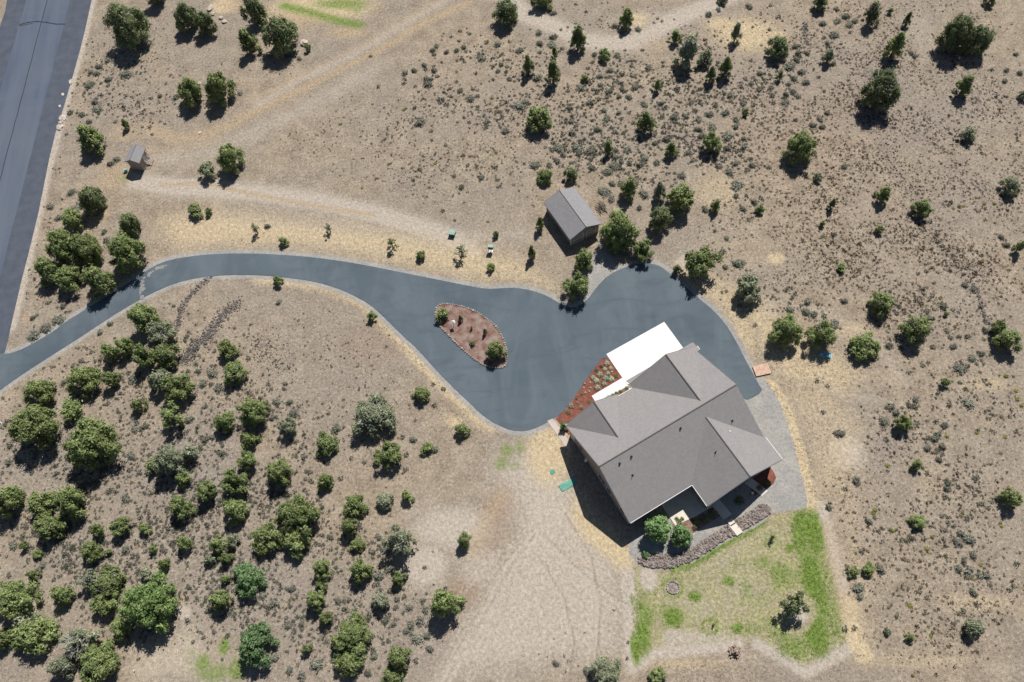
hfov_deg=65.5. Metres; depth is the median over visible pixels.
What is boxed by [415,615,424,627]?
sagebrush
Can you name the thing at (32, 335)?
sagebrush
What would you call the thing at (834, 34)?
sagebrush
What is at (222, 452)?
sagebrush
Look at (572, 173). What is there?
juniper tree
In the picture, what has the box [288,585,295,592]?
sagebrush
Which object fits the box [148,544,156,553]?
juniper tree
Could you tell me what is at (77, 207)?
sagebrush
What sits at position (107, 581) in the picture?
juniper tree
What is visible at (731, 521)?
stepping slab
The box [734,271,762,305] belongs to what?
juniper tree
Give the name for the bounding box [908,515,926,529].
juniper tree
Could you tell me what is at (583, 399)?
garden bed
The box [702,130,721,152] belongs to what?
juniper tree
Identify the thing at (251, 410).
juniper tree
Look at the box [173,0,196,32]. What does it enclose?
juniper tree
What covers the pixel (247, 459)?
juniper tree
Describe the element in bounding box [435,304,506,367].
island bed
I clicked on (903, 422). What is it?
juniper tree
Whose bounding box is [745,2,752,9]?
sagebrush
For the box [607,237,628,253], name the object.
juniper tree
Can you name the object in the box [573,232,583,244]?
door
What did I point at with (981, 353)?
sagebrush
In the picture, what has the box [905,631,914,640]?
juniper tree
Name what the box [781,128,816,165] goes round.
juniper tree
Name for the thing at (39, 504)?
juniper tree
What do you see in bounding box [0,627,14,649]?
juniper tree
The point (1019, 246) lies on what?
juniper tree
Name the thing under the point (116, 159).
sagebrush
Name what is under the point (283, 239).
juniper tree
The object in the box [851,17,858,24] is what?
sagebrush
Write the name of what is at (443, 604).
juniper tree
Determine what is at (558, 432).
side path
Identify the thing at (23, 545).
juniper tree
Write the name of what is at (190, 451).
juniper tree
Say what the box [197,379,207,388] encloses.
sagebrush
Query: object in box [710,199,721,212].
juniper tree
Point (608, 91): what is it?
sagebrush
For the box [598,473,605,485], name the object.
window
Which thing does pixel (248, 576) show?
leafy tree
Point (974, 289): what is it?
sagebrush
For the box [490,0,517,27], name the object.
juniper tree
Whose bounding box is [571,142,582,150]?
sagebrush
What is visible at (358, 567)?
juniper tree
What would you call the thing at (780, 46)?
juniper tree
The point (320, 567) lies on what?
juniper tree
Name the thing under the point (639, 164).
sagebrush
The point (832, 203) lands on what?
juniper tree
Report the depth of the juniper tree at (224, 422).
125.16 m
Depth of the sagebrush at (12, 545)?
120.65 m
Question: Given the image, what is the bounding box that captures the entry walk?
[592,378,629,400]
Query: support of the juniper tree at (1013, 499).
on the ground at (534, 570)
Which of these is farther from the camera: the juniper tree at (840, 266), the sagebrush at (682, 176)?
the sagebrush at (682, 176)
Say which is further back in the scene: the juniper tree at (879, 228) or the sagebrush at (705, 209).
the sagebrush at (705, 209)
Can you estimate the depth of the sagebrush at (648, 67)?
153.80 m
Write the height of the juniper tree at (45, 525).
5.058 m
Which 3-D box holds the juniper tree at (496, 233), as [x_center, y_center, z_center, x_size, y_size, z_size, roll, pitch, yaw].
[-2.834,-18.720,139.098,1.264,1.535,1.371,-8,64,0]
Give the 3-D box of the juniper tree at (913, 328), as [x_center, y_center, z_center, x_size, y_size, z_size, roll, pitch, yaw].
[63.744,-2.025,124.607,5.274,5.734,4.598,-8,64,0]
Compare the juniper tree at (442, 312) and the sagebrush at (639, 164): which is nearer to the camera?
the juniper tree at (442, 312)
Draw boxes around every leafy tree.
[58,627,102,660]
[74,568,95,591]
[232,561,267,598]
[234,621,279,670]
[251,222,259,232]
[323,223,331,232]
[380,523,419,556]
[387,237,398,249]
[454,243,467,258]
[560,421,566,431]
[641,550,650,558]
[644,515,671,544]
[670,523,694,548]
[684,243,724,281]
[778,590,809,618]
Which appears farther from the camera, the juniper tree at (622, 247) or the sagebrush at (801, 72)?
the sagebrush at (801, 72)
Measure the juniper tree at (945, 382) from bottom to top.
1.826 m
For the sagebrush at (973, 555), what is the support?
on the ground at (534, 570)
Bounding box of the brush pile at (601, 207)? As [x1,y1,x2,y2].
[594,200,607,214]
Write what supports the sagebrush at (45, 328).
on the ground at (534, 570)
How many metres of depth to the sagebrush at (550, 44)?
157.74 m
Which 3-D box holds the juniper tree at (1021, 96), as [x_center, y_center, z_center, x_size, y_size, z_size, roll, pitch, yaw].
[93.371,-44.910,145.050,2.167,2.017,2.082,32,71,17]
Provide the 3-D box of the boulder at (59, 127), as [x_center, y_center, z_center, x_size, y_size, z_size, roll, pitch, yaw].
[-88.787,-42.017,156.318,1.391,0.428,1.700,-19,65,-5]
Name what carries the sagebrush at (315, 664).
on the ground at (534, 570)
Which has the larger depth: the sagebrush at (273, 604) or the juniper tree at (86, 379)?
the juniper tree at (86, 379)
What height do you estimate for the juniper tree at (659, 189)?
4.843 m
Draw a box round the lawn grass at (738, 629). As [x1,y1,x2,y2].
[630,507,844,660]
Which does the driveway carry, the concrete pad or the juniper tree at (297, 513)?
the concrete pad
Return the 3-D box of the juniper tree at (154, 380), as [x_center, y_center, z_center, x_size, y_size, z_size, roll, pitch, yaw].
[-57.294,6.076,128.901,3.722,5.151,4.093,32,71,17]
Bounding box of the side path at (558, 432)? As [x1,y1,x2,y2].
[548,418,570,452]
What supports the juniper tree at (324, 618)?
on the ground at (534, 570)
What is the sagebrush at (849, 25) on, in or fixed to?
on the ground at (534, 570)
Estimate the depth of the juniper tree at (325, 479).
120.69 m
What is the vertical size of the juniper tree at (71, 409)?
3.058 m
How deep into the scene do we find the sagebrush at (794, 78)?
150.56 m
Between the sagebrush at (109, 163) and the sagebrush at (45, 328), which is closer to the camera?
the sagebrush at (45, 328)
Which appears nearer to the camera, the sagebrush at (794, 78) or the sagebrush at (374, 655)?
the sagebrush at (374, 655)
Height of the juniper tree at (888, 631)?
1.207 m
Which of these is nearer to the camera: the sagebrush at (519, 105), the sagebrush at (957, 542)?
the sagebrush at (957, 542)
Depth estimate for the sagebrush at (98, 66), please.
162.45 m
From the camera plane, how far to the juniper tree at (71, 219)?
143.61 m
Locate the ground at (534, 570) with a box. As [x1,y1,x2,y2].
[0,0,1023,681]
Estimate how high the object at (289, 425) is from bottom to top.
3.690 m
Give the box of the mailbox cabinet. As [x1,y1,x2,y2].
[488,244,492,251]
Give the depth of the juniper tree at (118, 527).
119.14 m
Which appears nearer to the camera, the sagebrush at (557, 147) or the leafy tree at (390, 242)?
the leafy tree at (390, 242)
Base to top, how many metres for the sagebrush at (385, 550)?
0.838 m
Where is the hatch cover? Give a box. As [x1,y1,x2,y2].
[559,477,577,490]
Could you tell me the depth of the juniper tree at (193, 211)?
144.21 m
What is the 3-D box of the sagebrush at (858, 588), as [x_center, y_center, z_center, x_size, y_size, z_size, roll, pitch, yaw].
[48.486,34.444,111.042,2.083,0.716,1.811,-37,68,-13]
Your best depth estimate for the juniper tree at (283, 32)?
157.40 m
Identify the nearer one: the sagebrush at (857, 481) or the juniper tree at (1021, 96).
the sagebrush at (857, 481)
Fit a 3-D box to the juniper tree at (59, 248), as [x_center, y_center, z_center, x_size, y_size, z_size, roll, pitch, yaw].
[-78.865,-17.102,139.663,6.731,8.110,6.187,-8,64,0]
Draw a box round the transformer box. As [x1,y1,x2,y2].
[448,230,455,236]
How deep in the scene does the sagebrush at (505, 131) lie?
149.14 m
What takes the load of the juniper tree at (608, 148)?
on the ground at (534, 570)
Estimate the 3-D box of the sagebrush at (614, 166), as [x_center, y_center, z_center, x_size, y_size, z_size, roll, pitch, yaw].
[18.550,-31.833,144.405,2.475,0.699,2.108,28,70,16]
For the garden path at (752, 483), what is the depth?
118.18 m
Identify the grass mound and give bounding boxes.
[593,384,600,390]
[608,376,614,382]
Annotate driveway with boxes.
[0,253,761,430]
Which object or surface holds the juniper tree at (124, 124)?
on the ground at (534, 570)
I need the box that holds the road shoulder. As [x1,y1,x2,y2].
[0,0,91,353]
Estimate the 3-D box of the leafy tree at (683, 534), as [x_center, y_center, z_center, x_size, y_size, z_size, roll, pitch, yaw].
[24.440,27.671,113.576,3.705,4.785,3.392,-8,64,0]
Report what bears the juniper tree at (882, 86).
on the ground at (534, 570)
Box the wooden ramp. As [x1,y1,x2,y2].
[753,363,770,376]
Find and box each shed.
[124,145,152,170]
[544,187,601,245]
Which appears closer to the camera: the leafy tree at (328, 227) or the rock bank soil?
the rock bank soil
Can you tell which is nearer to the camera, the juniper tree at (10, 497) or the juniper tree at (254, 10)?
the juniper tree at (10, 497)
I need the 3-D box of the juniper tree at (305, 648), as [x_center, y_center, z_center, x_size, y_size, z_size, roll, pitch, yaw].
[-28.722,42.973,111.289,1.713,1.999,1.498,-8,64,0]
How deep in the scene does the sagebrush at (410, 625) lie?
112.40 m
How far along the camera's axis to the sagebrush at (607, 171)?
143.86 m
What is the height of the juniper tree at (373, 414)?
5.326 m
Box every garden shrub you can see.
[709,510,717,516]
[734,495,744,504]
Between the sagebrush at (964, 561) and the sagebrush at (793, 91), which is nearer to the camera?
the sagebrush at (964, 561)
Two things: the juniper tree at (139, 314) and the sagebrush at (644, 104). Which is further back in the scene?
the sagebrush at (644, 104)
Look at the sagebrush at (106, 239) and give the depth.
143.79 m
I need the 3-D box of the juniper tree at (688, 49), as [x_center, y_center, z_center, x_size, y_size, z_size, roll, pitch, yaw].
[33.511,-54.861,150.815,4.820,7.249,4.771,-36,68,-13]
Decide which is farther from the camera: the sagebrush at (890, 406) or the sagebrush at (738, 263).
the sagebrush at (738, 263)
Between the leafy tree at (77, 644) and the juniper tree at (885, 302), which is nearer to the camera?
the leafy tree at (77, 644)
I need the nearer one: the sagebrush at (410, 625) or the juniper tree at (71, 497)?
the sagebrush at (410, 625)
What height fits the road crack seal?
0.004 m
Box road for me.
[0,0,69,274]
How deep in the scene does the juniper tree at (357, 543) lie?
116.87 m
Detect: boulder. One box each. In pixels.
[56,124,62,129]
[59,115,65,120]
[207,4,213,10]
[300,39,307,45]
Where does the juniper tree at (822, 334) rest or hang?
on the ground at (534, 570)
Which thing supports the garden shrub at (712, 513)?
on the garden bed at (689, 523)
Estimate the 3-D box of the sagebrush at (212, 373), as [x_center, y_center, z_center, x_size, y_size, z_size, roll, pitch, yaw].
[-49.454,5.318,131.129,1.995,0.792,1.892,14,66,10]
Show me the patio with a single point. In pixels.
(686, 504)
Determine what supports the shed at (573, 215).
on the ground at (534, 570)
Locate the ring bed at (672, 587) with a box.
[668,582,677,592]
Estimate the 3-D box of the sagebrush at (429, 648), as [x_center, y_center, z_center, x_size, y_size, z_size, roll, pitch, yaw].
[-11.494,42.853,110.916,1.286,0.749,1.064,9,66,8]
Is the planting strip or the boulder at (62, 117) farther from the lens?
the boulder at (62, 117)
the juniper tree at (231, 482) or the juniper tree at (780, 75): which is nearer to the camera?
the juniper tree at (231, 482)
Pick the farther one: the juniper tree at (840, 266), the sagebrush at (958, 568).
the juniper tree at (840, 266)
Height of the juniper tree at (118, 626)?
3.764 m
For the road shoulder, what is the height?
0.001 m
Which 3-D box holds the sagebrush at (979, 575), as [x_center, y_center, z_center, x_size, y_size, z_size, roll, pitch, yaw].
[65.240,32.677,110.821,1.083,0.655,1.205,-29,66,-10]
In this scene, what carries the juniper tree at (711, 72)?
on the ground at (534, 570)
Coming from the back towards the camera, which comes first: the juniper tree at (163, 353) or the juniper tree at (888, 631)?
the juniper tree at (163, 353)
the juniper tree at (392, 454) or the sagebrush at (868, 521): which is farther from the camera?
the juniper tree at (392, 454)
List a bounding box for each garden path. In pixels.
[712,501,731,519]
[745,479,766,495]
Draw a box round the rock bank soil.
[638,505,768,567]
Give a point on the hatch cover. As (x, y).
(567, 484)
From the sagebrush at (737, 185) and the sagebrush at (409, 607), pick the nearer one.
the sagebrush at (409, 607)
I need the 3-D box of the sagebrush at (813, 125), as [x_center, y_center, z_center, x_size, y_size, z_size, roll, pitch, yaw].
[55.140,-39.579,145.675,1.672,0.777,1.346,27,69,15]
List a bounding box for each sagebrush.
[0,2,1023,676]
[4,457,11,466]
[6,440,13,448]
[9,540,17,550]
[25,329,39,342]
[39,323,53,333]
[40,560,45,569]
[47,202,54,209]
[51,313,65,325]
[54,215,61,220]
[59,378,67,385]
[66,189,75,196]
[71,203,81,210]
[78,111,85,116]
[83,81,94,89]
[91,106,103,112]
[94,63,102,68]
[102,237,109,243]
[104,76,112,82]
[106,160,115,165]
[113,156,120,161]
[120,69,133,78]
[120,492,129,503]
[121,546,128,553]
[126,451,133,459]
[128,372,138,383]
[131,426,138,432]
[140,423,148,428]
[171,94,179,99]
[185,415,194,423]
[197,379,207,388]
[201,436,209,443]
[206,369,217,377]
[214,383,222,392]
[218,449,226,456]
[259,590,265,599]
[269,599,278,608]
[270,654,280,661]
[272,398,280,404]
[284,623,291,630]
[285,399,292,405]
[285,666,292,674]
[287,409,298,417]
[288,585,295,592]
[296,670,305,681]
[298,620,303,627]
[309,658,323,671]
[330,424,340,434]
[334,596,341,604]
[364,668,372,677]
[370,652,377,660]
[373,570,384,581]
[375,532,381,540]
[379,546,390,554]
[382,617,388,624]
[383,564,394,573]
[402,627,410,634]
[404,604,413,610]
[407,620,414,630]
[409,436,417,442]
[410,633,423,645]
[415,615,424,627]
[417,117,425,126]
[422,80,432,88]
[422,606,428,613]
[423,633,430,639]
[425,645,433,652]
[431,67,437,73]
[433,445,439,452]
[466,94,474,101]
[476,54,486,61]
[478,172,484,179]
[493,40,501,47]
[501,128,510,134]
[513,101,526,111]
[515,47,524,53]
[529,160,541,169]
[532,74,542,81]
[535,29,541,35]
[548,41,556,48]
[549,10,556,15]
[549,34,558,39]
[551,660,559,666]
[553,143,564,152]
[553,157,560,163]
[568,130,576,136]
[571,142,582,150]
[576,84,584,91]
[583,665,591,677]
[586,145,595,154]
[595,73,603,78]
[596,186,612,197]
[602,115,610,122]
[602,167,613,175]
[604,89,612,94]
[606,67,613,72]
[607,195,614,202]
[608,180,615,186]
[609,162,619,171]
[623,145,630,152]
[625,93,631,99]
[630,83,638,91]
[636,162,644,167]
[639,189,649,198]
[640,101,647,107]
[640,154,648,162]
[645,64,651,70]
[653,159,659,165]
[663,136,671,141]
[669,113,677,119]
[677,172,685,179]
[695,115,702,121]
[702,206,708,213]
[705,11,711,17]
[705,111,714,117]
[707,123,716,130]
[718,247,725,254]
[720,109,729,115]
[723,129,733,139]
[723,145,730,150]
[724,167,733,176]
[729,180,745,190]
[732,116,739,122]
[733,258,746,267]
[740,100,746,106]
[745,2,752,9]
[748,162,755,168]
[779,99,790,105]
[782,61,795,71]
[785,305,794,312]
[790,89,796,94]
[791,75,797,81]
[797,69,806,75]
[802,78,810,84]
[802,306,811,316]
[804,297,810,305]
[808,122,816,127]
[810,310,817,317]
[818,21,827,25]
[825,503,832,511]
[828,31,839,38]
[829,318,838,328]
[833,17,842,24]
[833,428,845,437]
[840,298,848,303]
[841,13,851,18]
[845,22,853,27]
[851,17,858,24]
[851,582,864,594]
[852,476,861,486]
[856,593,863,600]
[865,517,871,523]
[876,564,884,574]
[879,415,889,426]
[883,342,893,349]
[885,402,895,411]
[892,410,898,416]
[912,396,919,402]
[912,403,918,409]
[924,444,931,451]
[929,434,939,442]
[934,431,941,437]
[936,456,942,462]
[937,301,947,310]
[938,443,946,450]
[942,422,949,428]
[943,486,952,492]
[944,478,952,486]
[949,343,957,349]
[952,362,968,374]
[952,536,963,547]
[954,564,962,573]
[960,557,966,565]
[961,282,968,287]
[962,396,975,409]
[962,534,976,546]
[963,565,974,578]
[967,354,976,361]
[968,588,978,597]
[969,285,978,293]
[969,550,978,560]
[976,572,983,579]
[977,351,985,356]
[982,326,988,333]
[982,570,991,580]
[1002,241,1010,247]
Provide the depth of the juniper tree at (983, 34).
147.35 m
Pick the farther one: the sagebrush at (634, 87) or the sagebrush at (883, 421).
the sagebrush at (634, 87)
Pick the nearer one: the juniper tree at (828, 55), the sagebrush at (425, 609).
the sagebrush at (425, 609)
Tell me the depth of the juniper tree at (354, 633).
109.53 m
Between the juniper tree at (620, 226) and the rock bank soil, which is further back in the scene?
the juniper tree at (620, 226)
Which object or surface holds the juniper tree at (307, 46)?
on the ground at (534, 570)
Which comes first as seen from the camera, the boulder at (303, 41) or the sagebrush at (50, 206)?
the sagebrush at (50, 206)
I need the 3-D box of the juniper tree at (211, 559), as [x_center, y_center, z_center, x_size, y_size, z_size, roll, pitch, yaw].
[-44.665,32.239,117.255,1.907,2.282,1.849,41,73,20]
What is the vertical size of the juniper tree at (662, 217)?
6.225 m
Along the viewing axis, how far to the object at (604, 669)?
106.64 m
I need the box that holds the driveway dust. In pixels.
[138,265,166,301]
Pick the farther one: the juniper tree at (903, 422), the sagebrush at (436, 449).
the sagebrush at (436, 449)
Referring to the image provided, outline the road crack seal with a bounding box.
[0,1,64,178]
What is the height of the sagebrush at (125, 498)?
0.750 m
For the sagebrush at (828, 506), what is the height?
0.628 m
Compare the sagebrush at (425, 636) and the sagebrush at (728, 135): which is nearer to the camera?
the sagebrush at (425, 636)
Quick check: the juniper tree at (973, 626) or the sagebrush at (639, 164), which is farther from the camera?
the sagebrush at (639, 164)
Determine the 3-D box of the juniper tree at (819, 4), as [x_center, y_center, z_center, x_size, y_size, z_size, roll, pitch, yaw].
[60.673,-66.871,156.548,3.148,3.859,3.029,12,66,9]
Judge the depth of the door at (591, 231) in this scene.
137.49 m
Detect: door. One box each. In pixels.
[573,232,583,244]
[586,226,595,237]
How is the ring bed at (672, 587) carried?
on the ground at (534, 570)
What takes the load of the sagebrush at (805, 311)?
on the ground at (534, 570)
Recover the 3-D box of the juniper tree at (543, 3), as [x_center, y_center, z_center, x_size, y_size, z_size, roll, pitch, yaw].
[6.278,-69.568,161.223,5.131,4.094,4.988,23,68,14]
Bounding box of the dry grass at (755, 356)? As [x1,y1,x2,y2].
[89,8,987,672]
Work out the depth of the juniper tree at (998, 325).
124.93 m
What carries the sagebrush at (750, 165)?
on the ground at (534, 570)
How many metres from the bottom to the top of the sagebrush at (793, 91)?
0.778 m
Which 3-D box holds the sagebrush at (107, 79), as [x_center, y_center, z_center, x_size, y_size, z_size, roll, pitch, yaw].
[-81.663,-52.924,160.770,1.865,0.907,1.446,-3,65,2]
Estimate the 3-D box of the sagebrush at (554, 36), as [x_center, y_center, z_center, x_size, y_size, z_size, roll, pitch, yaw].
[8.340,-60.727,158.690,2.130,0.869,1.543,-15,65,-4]
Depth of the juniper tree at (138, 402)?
128.10 m
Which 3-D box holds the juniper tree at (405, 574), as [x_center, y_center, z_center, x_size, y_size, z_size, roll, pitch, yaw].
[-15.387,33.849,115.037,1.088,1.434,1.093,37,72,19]
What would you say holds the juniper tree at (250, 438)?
on the ground at (534, 570)
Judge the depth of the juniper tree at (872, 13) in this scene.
153.15 m
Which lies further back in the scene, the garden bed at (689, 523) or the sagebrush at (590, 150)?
the sagebrush at (590, 150)
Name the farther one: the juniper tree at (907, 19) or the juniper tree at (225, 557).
the juniper tree at (907, 19)
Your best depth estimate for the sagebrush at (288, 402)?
128.11 m
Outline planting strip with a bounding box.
[611,386,628,396]
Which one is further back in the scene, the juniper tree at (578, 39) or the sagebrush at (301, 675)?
the juniper tree at (578, 39)
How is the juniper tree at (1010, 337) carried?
on the ground at (534, 570)
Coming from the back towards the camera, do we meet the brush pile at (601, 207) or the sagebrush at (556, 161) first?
the sagebrush at (556, 161)
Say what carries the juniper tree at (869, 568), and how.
on the ground at (534, 570)
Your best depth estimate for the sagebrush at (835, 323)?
128.41 m
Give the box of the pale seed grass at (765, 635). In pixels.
[622,508,858,666]
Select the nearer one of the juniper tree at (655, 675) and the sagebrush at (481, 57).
the juniper tree at (655, 675)
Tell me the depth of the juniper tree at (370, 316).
132.95 m
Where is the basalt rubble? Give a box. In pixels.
[174,22,991,382]
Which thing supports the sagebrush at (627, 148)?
on the ground at (534, 570)
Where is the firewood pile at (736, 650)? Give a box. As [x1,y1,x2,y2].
[728,644,740,657]
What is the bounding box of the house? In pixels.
[566,342,781,523]
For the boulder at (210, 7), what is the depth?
167.81 m
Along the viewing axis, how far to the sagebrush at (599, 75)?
153.61 m
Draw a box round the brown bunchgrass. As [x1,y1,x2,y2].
[2,1,1023,676]
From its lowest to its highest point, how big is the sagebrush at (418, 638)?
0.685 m
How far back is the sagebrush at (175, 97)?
157.61 m
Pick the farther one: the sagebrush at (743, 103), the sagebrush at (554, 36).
the sagebrush at (554, 36)
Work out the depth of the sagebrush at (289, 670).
110.73 m
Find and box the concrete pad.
[606,322,682,383]
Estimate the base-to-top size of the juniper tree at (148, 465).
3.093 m
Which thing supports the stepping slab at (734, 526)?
on the rock bank soil
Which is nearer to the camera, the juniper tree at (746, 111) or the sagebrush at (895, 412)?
the sagebrush at (895, 412)
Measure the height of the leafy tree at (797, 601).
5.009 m
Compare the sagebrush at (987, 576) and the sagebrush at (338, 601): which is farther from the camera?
the sagebrush at (338, 601)
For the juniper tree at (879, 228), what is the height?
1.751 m
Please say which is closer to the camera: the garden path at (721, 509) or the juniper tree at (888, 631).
the juniper tree at (888, 631)
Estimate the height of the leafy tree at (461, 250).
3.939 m
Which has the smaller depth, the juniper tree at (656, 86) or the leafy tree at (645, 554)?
the leafy tree at (645, 554)
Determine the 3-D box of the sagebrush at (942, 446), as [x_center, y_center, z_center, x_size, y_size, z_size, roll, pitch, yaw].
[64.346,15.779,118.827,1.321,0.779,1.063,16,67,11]
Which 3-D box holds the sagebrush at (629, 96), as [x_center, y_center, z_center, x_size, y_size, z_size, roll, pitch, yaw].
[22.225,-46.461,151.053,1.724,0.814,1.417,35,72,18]
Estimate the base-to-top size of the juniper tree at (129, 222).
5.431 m
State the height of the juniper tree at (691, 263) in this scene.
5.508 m
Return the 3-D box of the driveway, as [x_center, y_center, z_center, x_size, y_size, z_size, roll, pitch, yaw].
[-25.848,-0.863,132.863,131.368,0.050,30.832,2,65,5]
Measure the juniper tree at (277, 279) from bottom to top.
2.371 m
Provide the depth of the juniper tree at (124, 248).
137.35 m
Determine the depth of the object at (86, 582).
115.59 m
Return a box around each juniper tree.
[0,483,26,518]
[0,578,46,619]
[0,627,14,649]
[3,403,63,451]
[6,615,61,655]
[9,639,22,650]
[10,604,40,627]
[18,540,28,550]
[21,377,59,406]
[24,490,56,517]
[25,567,42,580]
[32,254,61,286]
[32,513,67,542]
[32,549,42,559]
[43,227,77,264]
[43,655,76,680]
[49,584,76,607]
[50,264,82,294]
[51,483,86,521]
[59,396,84,420]
[60,208,83,229]
[60,415,124,471]
[64,363,101,398]
[69,231,103,265]
[75,124,106,155]
[77,182,107,216]
[77,637,120,681]
[81,263,117,299]
[81,540,105,564]
[81,670,101,681]
[88,523,103,537]
[88,588,121,616]
[90,564,127,597]
[99,342,119,360]
[99,371,121,387]
[102,0,151,50]
[103,228,146,274]
[108,514,130,537]
[108,616,132,642]
[114,336,133,355]
[115,566,180,633]
[118,210,141,236]
[121,119,128,129]
[125,301,163,335]
[129,398,148,413]
[131,341,157,367]
[136,521,152,533]
[139,566,151,580]
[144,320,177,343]
[144,458,158,474]
[146,0,162,4]
[146,367,171,389]
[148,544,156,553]
[150,442,186,475]
[152,343,181,369]
[157,558,169,569]
[158,399,187,429]
[159,372,197,400]
[169,495,198,521]
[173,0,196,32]
[174,470,190,489]
[176,74,203,110]
[176,535,192,549]
[179,441,198,460]
[184,202,203,217]
[191,6,218,37]
[195,479,216,501]
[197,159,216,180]
[202,66,236,106]
[203,553,215,565]
[205,207,212,216]
[207,590,233,613]
[208,534,228,554]
[211,411,235,433]
[213,141,245,173]
[217,339,240,359]
[217,552,234,562]
[220,465,249,494]
[221,360,249,385]
[221,574,230,583]
[222,497,249,525]
[227,533,240,548]
[235,397,269,427]
[235,450,256,471]
[236,28,262,53]
[237,0,267,26]
[240,431,262,449]
[248,520,284,557]
[259,14,300,58]
[265,458,291,486]
[273,275,283,286]
[273,493,321,536]
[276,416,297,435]
[278,237,289,246]
[282,525,310,560]
[300,643,313,653]
[303,43,310,50]
[306,589,325,611]
[310,558,332,581]
[315,429,340,458]
[315,578,328,590]
[317,473,335,490]
[318,611,332,626]
[330,611,372,656]
[333,646,368,678]
[340,517,358,536]
[342,492,369,518]
[347,558,374,585]
[348,535,366,552]
[351,393,397,440]
[366,310,377,322]
[371,439,402,470]
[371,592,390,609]
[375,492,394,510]
[380,662,403,681]
[386,643,411,670]
[391,571,403,587]
[399,489,415,502]
[403,571,409,579]
[411,386,430,403]
[416,250,425,262]
[419,440,434,456]
[430,588,466,618]
[434,307,449,323]
[454,423,471,437]
[456,531,471,549]
[483,340,508,360]
[486,263,494,270]
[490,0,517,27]
[493,230,498,237]
[522,54,535,72]
[526,104,552,134]
[527,245,535,258]
[530,0,552,10]
[535,216,543,232]
[536,168,552,185]
[544,60,560,82]
[550,46,557,57]
[561,269,589,300]
[563,166,577,183]
[570,23,587,52]
[574,248,593,270]
[580,74,588,82]
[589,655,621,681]
[597,208,641,248]
[598,47,610,61]
[605,140,613,154]
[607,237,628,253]
[619,6,633,29]
[620,175,637,201]
[632,238,654,263]
[636,110,654,131]
[647,665,666,681]
[648,205,673,233]
[652,79,660,91]
[653,180,666,199]
[664,181,695,215]
[665,141,679,157]
[668,29,682,43]
[671,264,683,274]
[672,29,701,69]
[684,252,712,277]
[698,48,712,66]
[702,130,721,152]
[705,66,715,83]
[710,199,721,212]
[717,0,728,5]
[717,56,732,77]
[730,22,742,43]
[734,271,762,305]
[743,108,748,114]
[754,204,764,214]
[764,33,789,58]
[766,312,802,350]
[776,71,782,80]
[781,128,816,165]
[803,317,837,350]
[811,0,828,12]
[812,172,823,182]
[820,47,834,65]
[826,198,835,210]
[836,263,845,272]
[846,565,859,578]
[848,331,881,361]
[857,65,904,112]
[862,561,876,577]
[863,0,880,24]
[866,291,896,319]
[873,186,891,204]
[873,226,884,233]
[882,31,906,58]
[883,626,891,635]
[893,414,912,430]
[898,316,935,345]
[902,11,912,25]
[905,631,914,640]
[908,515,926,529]
[909,197,931,217]
[909,458,924,470]
[934,10,980,54]
[941,377,950,385]
[951,72,974,95]
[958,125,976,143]
[963,21,996,56]
[964,617,985,640]
[983,0,995,6]
[989,319,1006,332]
[991,327,1022,353]
[995,486,1023,509]
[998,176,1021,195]
[1011,241,1023,254]
[1017,90,1023,99]
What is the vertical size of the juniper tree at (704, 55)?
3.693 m
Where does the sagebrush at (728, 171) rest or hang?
on the ground at (534, 570)
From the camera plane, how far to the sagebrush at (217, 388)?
129.84 m
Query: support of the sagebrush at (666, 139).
on the ground at (534, 570)
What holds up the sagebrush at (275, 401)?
on the ground at (534, 570)
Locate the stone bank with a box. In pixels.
[637,503,771,568]
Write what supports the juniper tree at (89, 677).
on the ground at (534, 570)
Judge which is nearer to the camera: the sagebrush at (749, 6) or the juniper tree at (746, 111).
the juniper tree at (746, 111)
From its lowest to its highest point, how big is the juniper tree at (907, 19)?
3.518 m
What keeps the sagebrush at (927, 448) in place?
on the ground at (534, 570)
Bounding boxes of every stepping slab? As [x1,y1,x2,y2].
[727,519,734,524]
[730,522,737,530]
[734,527,742,535]
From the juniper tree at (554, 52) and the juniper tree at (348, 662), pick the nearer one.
the juniper tree at (348, 662)
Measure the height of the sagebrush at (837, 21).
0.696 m
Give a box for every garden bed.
[555,358,621,434]
[671,507,719,532]
[750,467,775,494]
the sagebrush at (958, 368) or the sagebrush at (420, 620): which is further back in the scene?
the sagebrush at (958, 368)
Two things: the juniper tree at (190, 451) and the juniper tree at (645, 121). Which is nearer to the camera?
the juniper tree at (190, 451)
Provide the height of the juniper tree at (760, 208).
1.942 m
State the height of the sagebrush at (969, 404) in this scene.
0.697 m
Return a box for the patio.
[661,487,719,524]
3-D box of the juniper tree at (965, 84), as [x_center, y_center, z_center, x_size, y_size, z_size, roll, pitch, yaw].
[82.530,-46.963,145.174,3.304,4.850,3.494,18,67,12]
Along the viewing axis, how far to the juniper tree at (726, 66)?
149.78 m
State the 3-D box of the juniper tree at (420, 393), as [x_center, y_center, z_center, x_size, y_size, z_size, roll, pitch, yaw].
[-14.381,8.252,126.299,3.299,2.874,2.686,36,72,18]
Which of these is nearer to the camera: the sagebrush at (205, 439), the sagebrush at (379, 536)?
the sagebrush at (379, 536)
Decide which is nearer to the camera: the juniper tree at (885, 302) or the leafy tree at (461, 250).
the juniper tree at (885, 302)
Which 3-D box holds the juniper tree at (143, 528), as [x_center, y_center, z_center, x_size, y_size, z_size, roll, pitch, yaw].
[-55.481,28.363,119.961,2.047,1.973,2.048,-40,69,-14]

